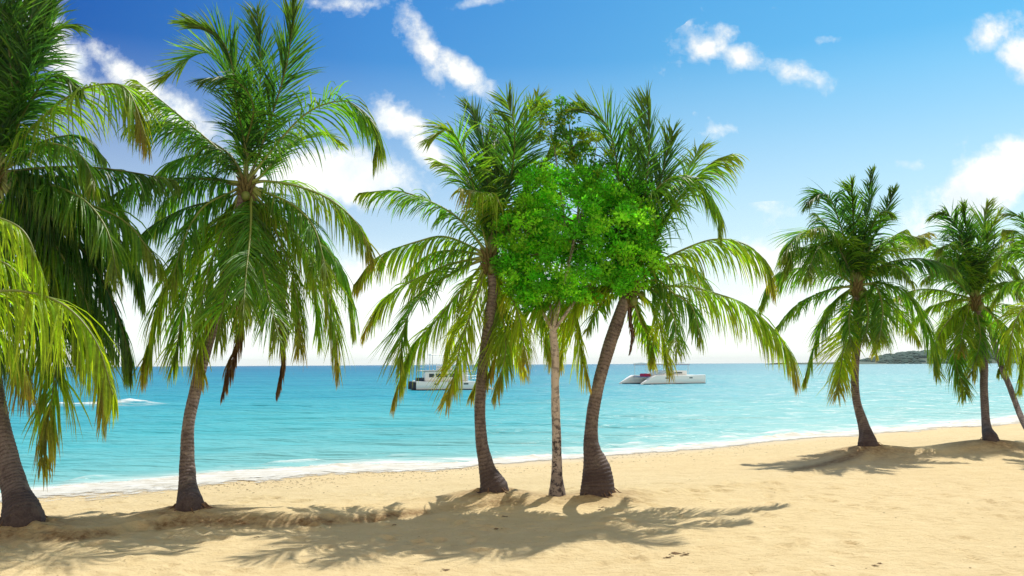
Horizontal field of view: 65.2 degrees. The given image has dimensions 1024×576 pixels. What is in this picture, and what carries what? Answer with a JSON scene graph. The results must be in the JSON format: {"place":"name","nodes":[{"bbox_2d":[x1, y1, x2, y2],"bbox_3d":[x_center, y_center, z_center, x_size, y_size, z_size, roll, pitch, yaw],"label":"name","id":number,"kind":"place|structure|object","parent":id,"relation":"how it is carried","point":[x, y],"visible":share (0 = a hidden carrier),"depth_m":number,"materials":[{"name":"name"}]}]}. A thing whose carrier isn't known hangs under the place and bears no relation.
{"place":"outdoors","nodes":[
{"label":"outdoors","id":0,"kind":"place"},
{"bbox_2d":[0,420,1023,575],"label":"sand ground","id":1,"kind":"structure","parent":0,"point":[939,493],"depth_m":11.08,"materials":[{"name":"beige sand"}]},
{"bbox_2d":[0,217,121,431],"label":"coconut palm","id":2,"kind":"object","parent":1,"relation":"on","point":[96,359],"visible":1,"depth_m":8.69,"materials":[{"name":"green plant"}]},
{"bbox_2d":[0,0,185,527],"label":"coconut palm","id":3,"kind":"object","parent":1,"relation":"on","point":[44,213],"visible":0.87,"depth_m":12.12,"materials":[{"name":"green plant"}]},
{"bbox_2d":[102,0,391,512],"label":"coconut palm","id":4,"kind":"object","parent":1,"relation":"on","point":[245,228],"visible":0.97,"depth_m":13.13,"materials":[{"name":"green plant"}]},
{"bbox_2d":[352,80,567,493],"bbox_3d":[-0.809,-0.259,13.224,3.973,7.334,3.041,0,-5,0],"label":"coconut palm","id":5,"kind":"object","parent":1,"relation":"on","point":[488,195],"visible":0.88,"depth_m":13.29,"materials":[{"name":"green plant"}]},
{"bbox_2d":[33,453,1006,573],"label":"beach litter","id":6,"kind":"object","parent":1,"relation":"on","point":[675,553],"visible":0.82,"depth_m":9.31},
{"bbox_2d":[481,94,669,496],"bbox_3d":[1.076,0.082,13.417,3.218,6.878,2.014,0,-5,0],"label":"broadleaf tree","id":7,"kind":"object","parent":1,"relation":"on","point":[545,242],"visible":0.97,"depth_m":13.17,"materials":[{"name":"green plant"}]},
{"bbox_2d":[474,80,803,497],"bbox_3d":[2.139,-0.070,13.546,5.531,7.096,2.551,0,-5,0],"label":"coconut palm","id":8,"kind":"object","parent":1,"relation":"on","point":[597,478],"visible":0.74,"depth_m":13.46,"materials":[{"name":"green plant"}]},
{"bbox_2d":[757,164,961,446],"bbox_3d":[8.849,0.274,20.040,5.011,7.342,3.305,0,-5,0],"label":"coconut palm","id":9,"kind":"object","parent":1,"relation":"on","point":[855,262],"visible":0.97,"depth_m":20.26,"materials":[{"name":"green plant"}]},
{"bbox_2d":[894,196,1023,441],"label":"coconut palm","id":10,"kind":"object","parent":1,"relation":"on","point":[972,266],"visible":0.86,"depth_m":22.36,"materials":[{"name":"green plant"}]},
{"bbox_2d":[936,241,1023,428],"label":"coconut palm","id":11,"kind":"object","parent":1,"relation":"on","point":[1014,400],"visible":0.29,"depth_m":23.23,"materials":[{"name":"green plant"}]},
{"bbox_2d":[987,205,1023,399],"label":"coconut palm","id":12,"kind":"object","parent":1,"relation":"on","point":[1012,343],"visible":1,"depth_m":19.99,"materials":[{"name":"green plant"}]},
{"bbox_2d":[0,363,1023,492],"bbox_3d":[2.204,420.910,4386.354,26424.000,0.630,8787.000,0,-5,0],"label":"sea water","id":13,"kind":"structure","parent":0,"point":[313,416],"depth_m":45.31,"materials":[{"name":"blue liquid"}]},
{"bbox_2d":[409,354,492,390],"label":"catamaran","id":14,"kind":"object","parent":13,"relation":"on","point":[428,375],"visible":0.49,"depth_m":92.01,"materials":[{"name":"metal"}]},
{"bbox_2d":[0,416,1019,501],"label":"shore foam","id":15,"kind":"object","parent":13,"relation":"on","point":[138,485],"visible":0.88,"depth_m":21.92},
{"bbox_2d":[619,362,705,384],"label":"catamaran","id":16,"kind":"object","parent":13,"relation":"on","point":[682,377],"visible":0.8,"depth_m":114.09,"materials":[{"name":"metal"}]},
{"bbox_2d":[1,0,1023,366],"label":"sky","id":17,"kind":"structure","parent":0,"point":[928,93],"materials":[{"name":"blue"}]},
{"bbox_2d":[771,357,1019,363],"bbox_3d":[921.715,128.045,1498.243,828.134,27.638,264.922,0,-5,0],"label":"headland","id":18,"kind":"structure","parent":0,"point":[875,362],"depth_m":1406.03,"materials":[{"name":"green plant"}]},
{"bbox_2d":[860,349,1021,363],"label":"woodland","id":19,"kind":"object","parent":18,"relation":"on","point":[904,357],"visible":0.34,"depth_m":1421.42,"materials":[{"name":"green plant"}]}
]}

